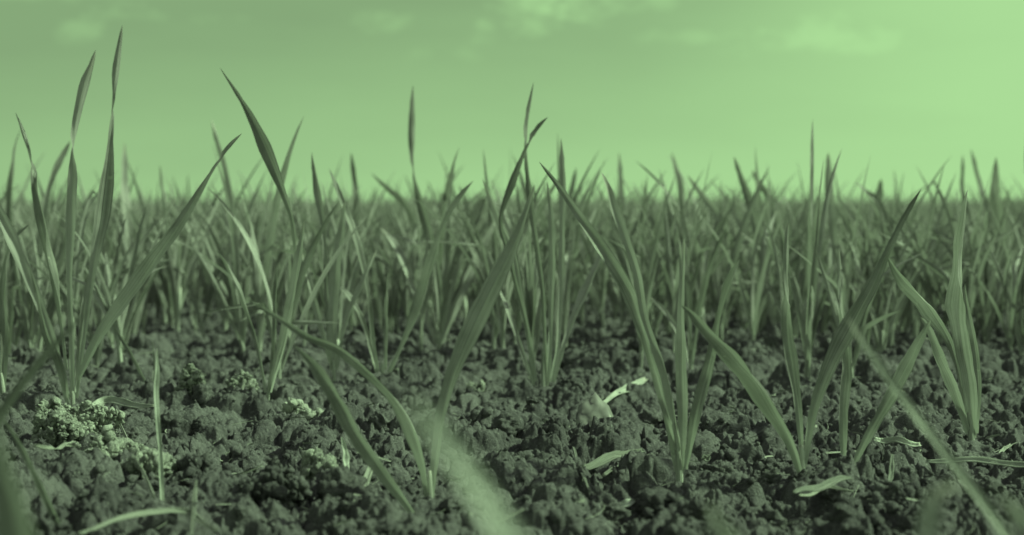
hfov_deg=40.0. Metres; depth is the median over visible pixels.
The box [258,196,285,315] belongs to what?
wheat seedling
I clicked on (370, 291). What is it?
wheat seedling
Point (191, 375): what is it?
soil clod
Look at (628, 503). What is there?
dry straw
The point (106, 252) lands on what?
wheat seedling
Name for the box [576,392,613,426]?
leaf scrap
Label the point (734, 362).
wheat seedling
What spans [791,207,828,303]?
wheat seedling
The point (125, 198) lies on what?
wheat seedling
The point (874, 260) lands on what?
wheat seedling
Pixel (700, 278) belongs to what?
wheat seedling
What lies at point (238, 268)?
wheat seedling
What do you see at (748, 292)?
wheat seedling
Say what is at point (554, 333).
wheat seedling
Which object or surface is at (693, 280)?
wheat seedling
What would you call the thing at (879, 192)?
wheat seedling
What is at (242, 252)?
wheat seedling
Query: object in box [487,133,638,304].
wheat seedling
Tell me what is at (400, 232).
wheat seedling
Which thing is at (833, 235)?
wheat seedling
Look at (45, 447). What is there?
dry straw
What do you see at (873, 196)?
wheat seedling
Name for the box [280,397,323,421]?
soil clod
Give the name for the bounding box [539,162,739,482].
wheat seedling
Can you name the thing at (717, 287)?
wheat seedling
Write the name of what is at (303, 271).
wheat seedling
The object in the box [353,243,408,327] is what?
wheat seedling
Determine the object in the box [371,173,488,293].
wheat seedling
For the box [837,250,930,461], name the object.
wheat seedling
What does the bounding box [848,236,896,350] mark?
wheat seedling
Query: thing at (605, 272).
wheat seedling
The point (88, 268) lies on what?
wheat seedling
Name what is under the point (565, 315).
wheat seedling
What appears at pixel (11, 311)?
wheat seedling
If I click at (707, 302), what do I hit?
wheat seedling
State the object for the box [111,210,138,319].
wheat seedling
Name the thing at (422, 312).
wheat seedling
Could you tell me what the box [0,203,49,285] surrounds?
wheat seedling
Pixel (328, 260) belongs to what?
wheat seedling
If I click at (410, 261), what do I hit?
wheat seedling
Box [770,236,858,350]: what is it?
wheat seedling
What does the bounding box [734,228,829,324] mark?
wheat seedling
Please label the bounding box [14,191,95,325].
wheat seedling
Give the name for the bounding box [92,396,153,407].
dry straw
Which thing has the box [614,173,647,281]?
wheat seedling
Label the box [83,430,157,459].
soil clod
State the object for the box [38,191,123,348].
wheat seedling
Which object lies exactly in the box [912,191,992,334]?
wheat seedling
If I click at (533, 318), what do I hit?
wheat seedling
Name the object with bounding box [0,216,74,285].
wheat seedling
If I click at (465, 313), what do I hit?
wheat seedling
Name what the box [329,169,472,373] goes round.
wheat seedling
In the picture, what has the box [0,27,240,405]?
wheat seedling
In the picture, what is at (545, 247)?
wheat seedling
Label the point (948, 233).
wheat seedling
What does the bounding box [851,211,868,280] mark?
wheat seedling
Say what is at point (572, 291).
wheat seedling
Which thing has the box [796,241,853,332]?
wheat seedling
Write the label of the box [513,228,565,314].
wheat seedling
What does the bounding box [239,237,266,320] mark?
wheat seedling
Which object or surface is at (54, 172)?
wheat seedling
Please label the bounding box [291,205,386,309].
wheat seedling
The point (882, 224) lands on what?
wheat seedling
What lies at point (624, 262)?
wheat seedling
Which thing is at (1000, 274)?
wheat seedling
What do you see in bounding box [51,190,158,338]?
wheat seedling
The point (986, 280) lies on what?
wheat seedling
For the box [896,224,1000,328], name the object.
wheat seedling
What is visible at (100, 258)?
wheat seedling
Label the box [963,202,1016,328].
wheat seedling
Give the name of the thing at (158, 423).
grass blade
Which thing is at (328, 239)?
wheat seedling
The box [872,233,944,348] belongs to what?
wheat seedling
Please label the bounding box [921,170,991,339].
wheat seedling
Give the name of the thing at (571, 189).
wheat seedling
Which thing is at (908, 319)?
wheat seedling
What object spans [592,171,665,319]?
wheat seedling
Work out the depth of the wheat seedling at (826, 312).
1.38 m
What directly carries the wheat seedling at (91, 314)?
on the soil
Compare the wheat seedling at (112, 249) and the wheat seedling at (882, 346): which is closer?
the wheat seedling at (882, 346)
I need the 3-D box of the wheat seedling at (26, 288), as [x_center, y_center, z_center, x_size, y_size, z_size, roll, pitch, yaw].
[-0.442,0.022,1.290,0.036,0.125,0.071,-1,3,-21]
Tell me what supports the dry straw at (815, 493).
on the soil
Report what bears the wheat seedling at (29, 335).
on the soil
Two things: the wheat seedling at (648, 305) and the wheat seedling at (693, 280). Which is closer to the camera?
the wheat seedling at (648, 305)
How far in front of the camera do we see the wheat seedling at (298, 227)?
1.51 m
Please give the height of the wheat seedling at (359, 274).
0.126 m
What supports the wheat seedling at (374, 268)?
on the soil
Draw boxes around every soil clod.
[28,512,75,534]
[30,396,125,448]
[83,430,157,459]
[119,448,176,479]
[168,452,220,487]
[174,363,205,395]
[224,369,258,390]
[236,456,311,509]
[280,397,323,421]
[300,446,338,482]
[465,379,485,391]
[638,491,686,520]
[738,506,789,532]
[859,480,922,510]
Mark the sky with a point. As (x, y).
(906, 85)
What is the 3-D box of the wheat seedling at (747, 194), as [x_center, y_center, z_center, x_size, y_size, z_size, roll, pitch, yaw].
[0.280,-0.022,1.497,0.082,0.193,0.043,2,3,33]
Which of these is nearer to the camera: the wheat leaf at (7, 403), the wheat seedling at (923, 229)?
the wheat leaf at (7, 403)
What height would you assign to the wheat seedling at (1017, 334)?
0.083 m
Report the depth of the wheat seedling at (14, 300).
1.33 m
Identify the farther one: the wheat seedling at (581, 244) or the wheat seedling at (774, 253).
the wheat seedling at (581, 244)
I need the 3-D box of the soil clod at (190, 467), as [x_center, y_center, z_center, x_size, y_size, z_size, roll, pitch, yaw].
[-0.150,0.105,0.676,0.028,0.032,0.028,0,3,0]
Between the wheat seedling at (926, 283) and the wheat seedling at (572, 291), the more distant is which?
the wheat seedling at (572, 291)
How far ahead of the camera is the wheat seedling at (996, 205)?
1.68 m
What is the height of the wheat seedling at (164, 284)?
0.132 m
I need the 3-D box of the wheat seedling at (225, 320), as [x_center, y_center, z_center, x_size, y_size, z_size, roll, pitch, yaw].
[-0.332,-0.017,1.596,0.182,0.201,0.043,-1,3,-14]
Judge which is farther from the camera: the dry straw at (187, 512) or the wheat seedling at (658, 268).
the wheat seedling at (658, 268)
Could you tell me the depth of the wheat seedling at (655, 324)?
1.39 m
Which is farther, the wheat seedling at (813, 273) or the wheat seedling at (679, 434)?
the wheat seedling at (813, 273)
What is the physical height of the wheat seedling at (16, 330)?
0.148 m
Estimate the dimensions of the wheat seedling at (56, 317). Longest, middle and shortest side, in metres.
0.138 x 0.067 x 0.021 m
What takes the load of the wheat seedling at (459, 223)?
on the soil
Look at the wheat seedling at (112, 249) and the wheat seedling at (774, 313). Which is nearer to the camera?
the wheat seedling at (774, 313)
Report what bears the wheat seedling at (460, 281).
on the soil
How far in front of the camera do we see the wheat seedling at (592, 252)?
1.65 m
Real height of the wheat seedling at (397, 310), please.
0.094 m
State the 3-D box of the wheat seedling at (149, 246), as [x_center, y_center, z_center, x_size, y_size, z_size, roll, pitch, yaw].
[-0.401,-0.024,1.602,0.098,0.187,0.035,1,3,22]
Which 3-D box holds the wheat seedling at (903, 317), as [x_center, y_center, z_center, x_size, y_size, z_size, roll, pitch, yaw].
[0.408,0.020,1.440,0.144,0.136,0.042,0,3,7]
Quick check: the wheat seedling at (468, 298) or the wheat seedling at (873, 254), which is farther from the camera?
the wheat seedling at (873, 254)
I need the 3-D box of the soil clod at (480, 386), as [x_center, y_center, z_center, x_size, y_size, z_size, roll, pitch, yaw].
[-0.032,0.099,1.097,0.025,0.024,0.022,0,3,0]
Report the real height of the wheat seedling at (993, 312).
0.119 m
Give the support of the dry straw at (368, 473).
on the soil
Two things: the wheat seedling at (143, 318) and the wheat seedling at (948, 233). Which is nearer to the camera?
the wheat seedling at (143, 318)
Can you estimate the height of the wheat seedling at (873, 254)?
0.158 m
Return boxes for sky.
[0,0,1023,202]
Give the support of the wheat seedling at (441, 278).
on the soil
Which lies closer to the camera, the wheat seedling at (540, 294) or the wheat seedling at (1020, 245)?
the wheat seedling at (540, 294)
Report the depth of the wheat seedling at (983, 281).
1.56 m
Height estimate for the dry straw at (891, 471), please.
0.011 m
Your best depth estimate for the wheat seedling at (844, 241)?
1.52 m
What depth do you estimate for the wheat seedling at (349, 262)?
1.38 m
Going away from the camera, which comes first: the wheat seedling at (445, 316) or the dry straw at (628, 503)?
the dry straw at (628, 503)
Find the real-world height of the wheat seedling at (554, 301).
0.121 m
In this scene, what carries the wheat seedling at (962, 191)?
on the soil
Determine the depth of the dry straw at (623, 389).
1.02 m
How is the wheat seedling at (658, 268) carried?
on the soil
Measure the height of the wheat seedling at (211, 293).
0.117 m
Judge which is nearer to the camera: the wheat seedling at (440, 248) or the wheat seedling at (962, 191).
the wheat seedling at (440, 248)
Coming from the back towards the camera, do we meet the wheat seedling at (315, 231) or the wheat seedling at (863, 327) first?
the wheat seedling at (315, 231)
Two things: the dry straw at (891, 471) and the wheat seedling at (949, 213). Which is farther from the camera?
the wheat seedling at (949, 213)
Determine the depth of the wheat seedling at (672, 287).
1.28 m
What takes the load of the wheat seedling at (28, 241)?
on the soil
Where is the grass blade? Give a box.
[154,350,164,500]
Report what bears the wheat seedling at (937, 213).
on the soil
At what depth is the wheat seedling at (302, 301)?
1.62 m
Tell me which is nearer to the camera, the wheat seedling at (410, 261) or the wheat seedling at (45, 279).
the wheat seedling at (410, 261)
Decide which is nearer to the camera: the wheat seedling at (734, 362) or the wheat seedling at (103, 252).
the wheat seedling at (734, 362)
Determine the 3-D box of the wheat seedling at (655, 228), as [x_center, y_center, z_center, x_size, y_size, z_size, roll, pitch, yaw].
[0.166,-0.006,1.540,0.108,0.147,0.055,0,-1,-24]
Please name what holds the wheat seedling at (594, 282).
on the soil
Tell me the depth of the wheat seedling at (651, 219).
1.87 m
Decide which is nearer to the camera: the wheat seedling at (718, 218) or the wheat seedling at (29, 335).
the wheat seedling at (29, 335)
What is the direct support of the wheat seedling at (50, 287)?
on the soil
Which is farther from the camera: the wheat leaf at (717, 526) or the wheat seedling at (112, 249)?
the wheat seedling at (112, 249)
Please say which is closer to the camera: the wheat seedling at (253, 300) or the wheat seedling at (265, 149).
the wheat seedling at (265, 149)
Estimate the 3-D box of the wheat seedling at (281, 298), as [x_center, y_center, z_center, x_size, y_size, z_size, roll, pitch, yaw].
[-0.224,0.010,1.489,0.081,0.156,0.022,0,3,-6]
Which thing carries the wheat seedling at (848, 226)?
on the soil
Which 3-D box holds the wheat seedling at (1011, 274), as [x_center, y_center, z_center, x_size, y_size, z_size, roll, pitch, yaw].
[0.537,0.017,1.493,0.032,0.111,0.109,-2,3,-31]
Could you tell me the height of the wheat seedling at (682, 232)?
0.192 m
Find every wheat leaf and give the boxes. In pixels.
[0,308,90,425]
[0,436,34,534]
[4,420,62,530]
[407,394,523,534]
[708,501,734,534]
[846,316,1010,534]
[917,483,966,534]
[998,493,1023,530]
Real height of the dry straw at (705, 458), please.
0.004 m
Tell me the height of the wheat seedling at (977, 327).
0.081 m
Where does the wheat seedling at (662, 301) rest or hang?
on the soil
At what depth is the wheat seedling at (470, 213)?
1.61 m
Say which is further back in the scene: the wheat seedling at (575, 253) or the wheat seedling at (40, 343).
the wheat seedling at (575, 253)
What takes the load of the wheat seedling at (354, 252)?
on the soil
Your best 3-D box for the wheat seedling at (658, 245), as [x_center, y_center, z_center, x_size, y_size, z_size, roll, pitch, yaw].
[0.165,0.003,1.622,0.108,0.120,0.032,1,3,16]
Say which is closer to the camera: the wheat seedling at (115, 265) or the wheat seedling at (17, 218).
the wheat seedling at (115, 265)
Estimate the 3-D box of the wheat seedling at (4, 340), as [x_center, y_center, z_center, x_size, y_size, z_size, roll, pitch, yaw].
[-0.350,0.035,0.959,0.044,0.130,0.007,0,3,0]
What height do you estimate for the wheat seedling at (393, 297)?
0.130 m
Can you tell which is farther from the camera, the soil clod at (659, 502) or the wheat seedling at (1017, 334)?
the wheat seedling at (1017, 334)
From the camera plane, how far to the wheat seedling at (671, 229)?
1.41 m
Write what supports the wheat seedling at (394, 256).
on the soil
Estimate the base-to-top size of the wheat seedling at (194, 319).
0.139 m
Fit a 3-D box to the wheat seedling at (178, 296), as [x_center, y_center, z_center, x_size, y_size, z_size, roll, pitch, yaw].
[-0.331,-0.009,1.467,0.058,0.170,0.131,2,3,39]
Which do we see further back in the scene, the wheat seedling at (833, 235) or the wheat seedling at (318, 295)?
the wheat seedling at (318, 295)
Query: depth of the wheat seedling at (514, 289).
1.56 m
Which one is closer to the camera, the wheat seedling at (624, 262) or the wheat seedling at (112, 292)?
the wheat seedling at (112, 292)
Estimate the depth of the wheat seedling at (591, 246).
1.57 m
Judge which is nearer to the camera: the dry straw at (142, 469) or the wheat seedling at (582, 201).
the dry straw at (142, 469)
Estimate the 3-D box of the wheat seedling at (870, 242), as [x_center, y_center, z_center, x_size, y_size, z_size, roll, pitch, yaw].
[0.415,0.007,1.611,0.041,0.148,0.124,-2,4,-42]
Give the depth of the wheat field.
2.00 m
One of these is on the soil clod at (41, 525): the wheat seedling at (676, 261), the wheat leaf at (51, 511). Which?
the wheat leaf at (51, 511)
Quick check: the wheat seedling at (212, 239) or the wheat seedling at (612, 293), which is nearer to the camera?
the wheat seedling at (212, 239)
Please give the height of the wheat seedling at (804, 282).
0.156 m
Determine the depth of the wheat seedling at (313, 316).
1.59 m
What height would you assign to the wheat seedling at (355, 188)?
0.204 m
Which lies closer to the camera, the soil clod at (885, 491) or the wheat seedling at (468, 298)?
the soil clod at (885, 491)
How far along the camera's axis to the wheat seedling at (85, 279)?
1.36 m
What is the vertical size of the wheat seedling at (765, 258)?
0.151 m
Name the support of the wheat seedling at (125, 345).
on the soil
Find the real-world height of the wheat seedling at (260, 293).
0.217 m
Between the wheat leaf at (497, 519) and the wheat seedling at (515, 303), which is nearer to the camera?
the wheat leaf at (497, 519)
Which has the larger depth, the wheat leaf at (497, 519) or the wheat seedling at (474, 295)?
the wheat seedling at (474, 295)
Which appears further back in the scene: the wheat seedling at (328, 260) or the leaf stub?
the wheat seedling at (328, 260)
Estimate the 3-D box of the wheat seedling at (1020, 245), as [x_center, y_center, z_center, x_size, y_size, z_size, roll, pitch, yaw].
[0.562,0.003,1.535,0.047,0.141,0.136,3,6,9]
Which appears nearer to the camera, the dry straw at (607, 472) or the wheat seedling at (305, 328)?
the dry straw at (607, 472)
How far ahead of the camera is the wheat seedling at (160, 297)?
1.65 m
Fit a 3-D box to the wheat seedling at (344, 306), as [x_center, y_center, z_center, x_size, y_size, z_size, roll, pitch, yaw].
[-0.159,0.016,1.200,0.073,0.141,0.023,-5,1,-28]
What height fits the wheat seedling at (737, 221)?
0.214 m
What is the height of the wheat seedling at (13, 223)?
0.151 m
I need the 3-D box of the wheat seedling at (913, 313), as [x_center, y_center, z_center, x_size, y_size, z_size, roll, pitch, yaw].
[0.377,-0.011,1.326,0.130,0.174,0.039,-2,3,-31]
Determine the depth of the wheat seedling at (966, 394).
0.82 m
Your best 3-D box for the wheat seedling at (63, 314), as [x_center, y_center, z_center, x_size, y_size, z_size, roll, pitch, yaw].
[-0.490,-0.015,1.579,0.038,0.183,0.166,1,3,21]
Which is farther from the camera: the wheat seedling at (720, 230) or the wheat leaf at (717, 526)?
the wheat seedling at (720, 230)
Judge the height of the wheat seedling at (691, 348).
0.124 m
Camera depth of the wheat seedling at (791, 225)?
1.52 m
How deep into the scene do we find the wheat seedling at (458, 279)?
1.46 m
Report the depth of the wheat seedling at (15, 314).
1.51 m
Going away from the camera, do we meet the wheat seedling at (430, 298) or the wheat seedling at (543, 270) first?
the wheat seedling at (543, 270)
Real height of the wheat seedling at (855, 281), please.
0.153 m
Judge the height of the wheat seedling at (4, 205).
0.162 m
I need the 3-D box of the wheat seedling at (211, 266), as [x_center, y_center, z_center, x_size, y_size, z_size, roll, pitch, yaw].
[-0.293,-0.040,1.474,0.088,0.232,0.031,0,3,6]
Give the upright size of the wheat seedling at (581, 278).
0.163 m
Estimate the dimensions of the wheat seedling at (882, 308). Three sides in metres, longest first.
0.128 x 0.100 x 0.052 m
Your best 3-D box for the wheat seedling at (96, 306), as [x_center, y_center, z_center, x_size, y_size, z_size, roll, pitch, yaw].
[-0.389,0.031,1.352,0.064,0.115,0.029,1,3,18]
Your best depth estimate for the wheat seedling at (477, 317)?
0.65 m
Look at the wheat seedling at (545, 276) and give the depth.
1.43 m
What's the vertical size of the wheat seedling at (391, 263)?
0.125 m
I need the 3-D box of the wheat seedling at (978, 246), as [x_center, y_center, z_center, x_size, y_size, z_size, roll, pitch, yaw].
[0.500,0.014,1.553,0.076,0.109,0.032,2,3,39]
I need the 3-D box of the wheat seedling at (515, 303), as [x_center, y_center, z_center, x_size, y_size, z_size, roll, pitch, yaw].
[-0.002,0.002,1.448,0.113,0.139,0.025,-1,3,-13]
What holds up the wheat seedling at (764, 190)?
on the soil
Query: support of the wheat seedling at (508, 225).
on the soil
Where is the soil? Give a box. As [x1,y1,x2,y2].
[0,289,1023,534]
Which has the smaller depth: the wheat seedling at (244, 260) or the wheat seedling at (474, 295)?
the wheat seedling at (244, 260)
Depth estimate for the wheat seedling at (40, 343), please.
1.21 m
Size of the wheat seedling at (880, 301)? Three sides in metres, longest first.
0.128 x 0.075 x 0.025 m
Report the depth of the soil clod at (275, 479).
0.62 m
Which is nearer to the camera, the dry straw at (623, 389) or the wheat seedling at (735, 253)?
the dry straw at (623, 389)
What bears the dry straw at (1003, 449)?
on the soil
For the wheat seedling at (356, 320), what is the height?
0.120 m
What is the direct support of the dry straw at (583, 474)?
on the soil
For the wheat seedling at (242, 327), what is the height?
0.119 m
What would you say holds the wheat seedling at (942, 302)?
on the soil
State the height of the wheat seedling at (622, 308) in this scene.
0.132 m
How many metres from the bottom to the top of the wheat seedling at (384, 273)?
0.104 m
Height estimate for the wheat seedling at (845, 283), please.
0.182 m
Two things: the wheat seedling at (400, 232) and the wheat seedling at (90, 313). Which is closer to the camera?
the wheat seedling at (90, 313)
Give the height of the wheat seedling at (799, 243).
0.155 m
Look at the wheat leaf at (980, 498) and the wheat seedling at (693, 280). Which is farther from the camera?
the wheat seedling at (693, 280)
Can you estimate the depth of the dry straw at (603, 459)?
0.72 m
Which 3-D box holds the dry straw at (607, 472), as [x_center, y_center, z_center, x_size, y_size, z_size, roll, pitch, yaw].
[0.060,0.102,0.728,0.003,0.004,0.065,1,3,28]
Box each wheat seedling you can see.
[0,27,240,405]
[0,177,77,306]
[0,189,24,293]
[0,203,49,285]
[0,205,17,267]
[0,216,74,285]
[0,225,27,394]
[0,232,12,289]
[0,241,172,367]
[0,254,51,346]
[3,191,22,248]
[3,235,49,357]
[5,170,118,291]
[6,132,97,343]
[7,222,48,318]
[7,242,89,348]
[12,197,63,323]
[13,220,108,323]
[13,273,17,321]
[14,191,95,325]
[15,231,48,347]
[18,221,91,351]
[22,177,112,327]
[26,215,65,348]
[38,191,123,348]
[41,243,77,298]
[45,258,64,314]
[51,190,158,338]
[51,230,99,334]
[52,195,177,364]
[65,202,165,348]
[72,282,96,328]
[73,196,145,325]
[73,232,131,284]
[76,213,165,352]
[77,234,93,336]
[79,206,160,274]
[81,239,116,294]
[82,247,142,324]
[86,223,123,336]
[91,215,191,299]
[107,233,158,333]
[111,142,160,294]
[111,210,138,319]
[114,189,191,325]
[116,330,155,382]
[128,167,202,323]
[141,170,301,330]
[144,239,240,337]
[145,214,199,326]
[149,179,244,332]
[167,220,201,331]
[175,234,286,352]
[187,194,249,322]
[198,187,365,378]
[201,119,275,327]
[204,187,307,325]
[211,145,272,311]
[216,68,303,399]
[223,240,244,273]
[224,253,283,328]
[238,117,315,350]
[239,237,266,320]
[246,185,534,497]
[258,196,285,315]
[261,206,331,317]
[261,228,305,349]
[275,192,356,316]
[277,208,357,357]
[289,193,364,318]
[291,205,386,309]
[292,178,361,324]
[294,345,414,512]
[299,259,322,346]
[302,155,376,380]
[304,154,388,284]
[312,257,321,319]
[314,230,378,281]
[314,248,394,300]
[315,214,377,318]
[318,234,406,325]
[320,180,379,330]
[322,230,359,324]
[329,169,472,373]
[329,189,369,267]
[344,239,393,319]
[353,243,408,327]
[355,245,410,306]
[361,222,423,327]
[363,219,389,323]
[366,224,420,333]
[367,223,425,322]
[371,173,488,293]
[374,212,434,310]
[375,231,392,288]
[379,249,419,332]
[381,87,499,343]
[384,189,483,305]
[385,175,454,351]
[394,229,449,324]
[408,210,485,349]
[410,163,554,347]
[414,201,474,309]
[415,237,435,315]
[423,242,436,316]
[432,196,515,319]
[437,218,470,321]
[438,149,473,272]
[450,206,538,323]
[454,264,481,307]
[456,183,558,343]
[457,210,543,348]
[459,189,479,291]
[461,226,500,309]
[463,233,556,317]
[482,82,605,386]
[483,150,559,316]
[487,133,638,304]
[491,168,550,259]
[502,189,582,286]
[511,199,516,308]
[513,148,610,287]
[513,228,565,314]
[518,214,557,341]
[519,215,547,372]
[531,161,605,310]
[534,163,603,303]
[535,169,575,262]
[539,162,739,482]
[543,221,612,304]
[545,229,573,354]
[545,286,554,316]
[553,205,601,315]
[554,221,575,348]
[555,187,604,326]
[558,194,626,330]
[575,220,616,311]
[577,183,664,310]
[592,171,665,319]
[593,186,695,320]
[602,196,678,324]
[602,211,698,336]
[603,232,703,314]
[605,177,704,340]
[610,222,680,327]
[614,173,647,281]
[618,154,675,236]
[622,223,701,259]
[623,251,659,368]
[629,171,702,332]
[634,198,731,334]
[636,152,688,244]
[637,162,768,339]
[638,202,702,322]
[643,199,699,323]
[649,184,694,285]
[651,228,726,368]
[658,197,756,326]
[659,151,712,279]
[659,200,748,300]
[661,188,710,353]
[674,206,762,329]
[681,190,920,473]
[683,183,713,321]
[687,175,790,310]
[692,210,713,257]
[693,201,795,341]
[706,199,737,313]
[710,147,802,314]
[713,183,763,307]
[732,281,755,329]
[733,226,807,332]
[734,157,805,323]
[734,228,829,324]
[744,199,775,328]
[747,194,840,337]
[752,170,828,311]
[758,210,806,358]
[769,197,806,303]
[770,194,820,277]
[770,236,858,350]
[773,120,841,380]
[776,202,844,299]
[789,246,925,378]
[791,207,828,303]
[795,153,838,330]
[796,228,870,332]
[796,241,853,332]
[798,237,828,316]
[816,219,917,340]
[822,201,907,306]
[825,222,913,291]
[833,203,901,339]
[836,158,951,314]
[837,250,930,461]
[839,174,955,331]
[839,215,911,272]
[841,155,870,301]
[841,218,937,323]
[842,186,957,318]
[842,225,952,331]
[844,233,916,344]
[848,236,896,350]
[850,231,925,351]
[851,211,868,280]
[855,209,926,352]
[857,179,904,246]
[857,183,941,259]
[862,205,959,330]
[868,213,916,261]
[868,216,951,335]
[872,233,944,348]
[875,277,884,317]
[878,164,975,336]
[883,205,1017,343]
[888,189,981,440]
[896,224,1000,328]
[910,211,965,265]
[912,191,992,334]
[916,166,967,273]
[919,206,966,273]
[919,236,976,328]
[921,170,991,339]
[927,192,1018,330]
[930,155,1023,258]
[931,181,978,315]
[935,233,1019,341]
[938,207,1023,342]
[938,275,993,338]
[944,240,1004,295]
[951,244,1023,349]
[953,151,1023,302]
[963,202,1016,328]
[963,242,994,316]
[965,217,1021,311]
[977,158,1023,290]
[979,232,1015,318]
[983,210,1023,345]
[988,239,1023,313]
[1005,206,1023,262]
[1014,313,1023,355]
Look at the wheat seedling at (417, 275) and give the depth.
1.51 m
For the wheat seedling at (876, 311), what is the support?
on the soil
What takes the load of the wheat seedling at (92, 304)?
on the soil
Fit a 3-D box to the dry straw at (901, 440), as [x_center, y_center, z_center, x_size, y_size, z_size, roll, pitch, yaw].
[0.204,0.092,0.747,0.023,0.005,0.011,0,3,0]
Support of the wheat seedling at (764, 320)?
on the soil
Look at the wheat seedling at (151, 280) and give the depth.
1.21 m
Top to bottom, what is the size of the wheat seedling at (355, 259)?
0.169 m
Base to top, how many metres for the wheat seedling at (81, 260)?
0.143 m
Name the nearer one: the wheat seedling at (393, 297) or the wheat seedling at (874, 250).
the wheat seedling at (393, 297)
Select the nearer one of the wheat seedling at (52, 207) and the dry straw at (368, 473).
the dry straw at (368, 473)
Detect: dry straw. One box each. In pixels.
[34,440,75,450]
[78,507,217,534]
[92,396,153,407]
[119,423,154,497]
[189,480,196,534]
[353,466,372,500]
[572,446,589,492]
[578,448,643,469]
[602,453,653,476]
[603,377,647,402]
[618,499,635,507]
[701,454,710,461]
[792,475,852,493]
[798,486,852,496]
[873,437,920,446]
[887,454,893,481]
[926,456,1023,467]
[999,443,1011,452]
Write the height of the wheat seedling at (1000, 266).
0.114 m
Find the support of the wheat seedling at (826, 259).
on the soil
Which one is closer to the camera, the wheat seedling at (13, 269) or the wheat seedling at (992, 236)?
the wheat seedling at (13, 269)
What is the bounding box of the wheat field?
[0,151,1023,321]
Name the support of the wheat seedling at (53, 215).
on the soil
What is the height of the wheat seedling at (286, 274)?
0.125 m
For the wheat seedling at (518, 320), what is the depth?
1.29 m
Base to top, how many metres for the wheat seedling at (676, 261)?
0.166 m
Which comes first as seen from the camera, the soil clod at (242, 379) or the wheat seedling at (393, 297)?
the soil clod at (242, 379)
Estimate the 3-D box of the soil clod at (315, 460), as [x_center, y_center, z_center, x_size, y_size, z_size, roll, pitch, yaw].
[-0.094,0.103,0.690,0.026,0.031,0.019,1,3,19]
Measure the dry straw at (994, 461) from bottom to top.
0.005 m
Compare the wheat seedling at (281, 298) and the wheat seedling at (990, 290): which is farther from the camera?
the wheat seedling at (281, 298)
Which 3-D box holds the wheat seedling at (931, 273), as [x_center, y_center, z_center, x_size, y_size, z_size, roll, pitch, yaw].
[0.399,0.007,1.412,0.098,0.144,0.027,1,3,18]
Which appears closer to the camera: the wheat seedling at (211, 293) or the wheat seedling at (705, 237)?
the wheat seedling at (211, 293)
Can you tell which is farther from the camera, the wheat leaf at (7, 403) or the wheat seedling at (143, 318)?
the wheat seedling at (143, 318)
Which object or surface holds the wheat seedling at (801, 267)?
on the soil
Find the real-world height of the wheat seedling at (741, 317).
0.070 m
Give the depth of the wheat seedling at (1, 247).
1.44 m
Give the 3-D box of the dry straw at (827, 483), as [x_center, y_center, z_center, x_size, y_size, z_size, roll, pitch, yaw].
[0.142,0.099,0.641,0.004,0.004,0.050,2,4,42]
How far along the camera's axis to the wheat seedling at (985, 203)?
1.85 m
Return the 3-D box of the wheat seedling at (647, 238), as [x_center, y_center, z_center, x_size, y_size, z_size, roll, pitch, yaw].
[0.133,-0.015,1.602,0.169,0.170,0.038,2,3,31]
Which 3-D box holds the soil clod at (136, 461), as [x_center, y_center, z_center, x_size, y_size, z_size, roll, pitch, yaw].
[-0.174,0.097,0.672,0.025,0.022,0.023,2,3,31]
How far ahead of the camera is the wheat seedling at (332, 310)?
1.09 m
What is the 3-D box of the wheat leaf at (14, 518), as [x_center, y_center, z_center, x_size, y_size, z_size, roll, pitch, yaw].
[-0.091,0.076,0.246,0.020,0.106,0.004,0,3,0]
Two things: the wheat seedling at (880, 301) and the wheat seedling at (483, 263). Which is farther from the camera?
the wheat seedling at (880, 301)
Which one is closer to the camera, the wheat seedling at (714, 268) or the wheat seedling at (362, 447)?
the wheat seedling at (362, 447)
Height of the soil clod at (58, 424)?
0.041 m
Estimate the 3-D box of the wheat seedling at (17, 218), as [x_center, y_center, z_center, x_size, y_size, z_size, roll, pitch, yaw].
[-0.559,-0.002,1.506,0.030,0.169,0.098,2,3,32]
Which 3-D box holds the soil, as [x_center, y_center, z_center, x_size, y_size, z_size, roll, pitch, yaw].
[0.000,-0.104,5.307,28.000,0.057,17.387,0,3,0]
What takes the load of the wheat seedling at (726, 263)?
on the soil
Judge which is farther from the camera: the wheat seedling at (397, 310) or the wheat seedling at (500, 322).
the wheat seedling at (397, 310)
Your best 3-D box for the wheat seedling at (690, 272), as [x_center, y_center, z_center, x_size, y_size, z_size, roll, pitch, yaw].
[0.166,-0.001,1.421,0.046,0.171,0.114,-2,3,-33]
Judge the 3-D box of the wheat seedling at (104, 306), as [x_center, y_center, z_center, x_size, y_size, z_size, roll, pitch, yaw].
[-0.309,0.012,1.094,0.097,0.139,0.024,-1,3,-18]
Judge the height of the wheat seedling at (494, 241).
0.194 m
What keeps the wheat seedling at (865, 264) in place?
on the soil
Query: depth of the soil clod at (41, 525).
0.55 m
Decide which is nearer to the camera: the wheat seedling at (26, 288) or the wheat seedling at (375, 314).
the wheat seedling at (26, 288)
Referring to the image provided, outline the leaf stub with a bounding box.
[341,437,349,468]
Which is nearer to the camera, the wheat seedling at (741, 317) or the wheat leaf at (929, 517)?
the wheat leaf at (929, 517)
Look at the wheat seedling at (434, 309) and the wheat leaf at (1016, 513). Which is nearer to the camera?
the wheat leaf at (1016, 513)

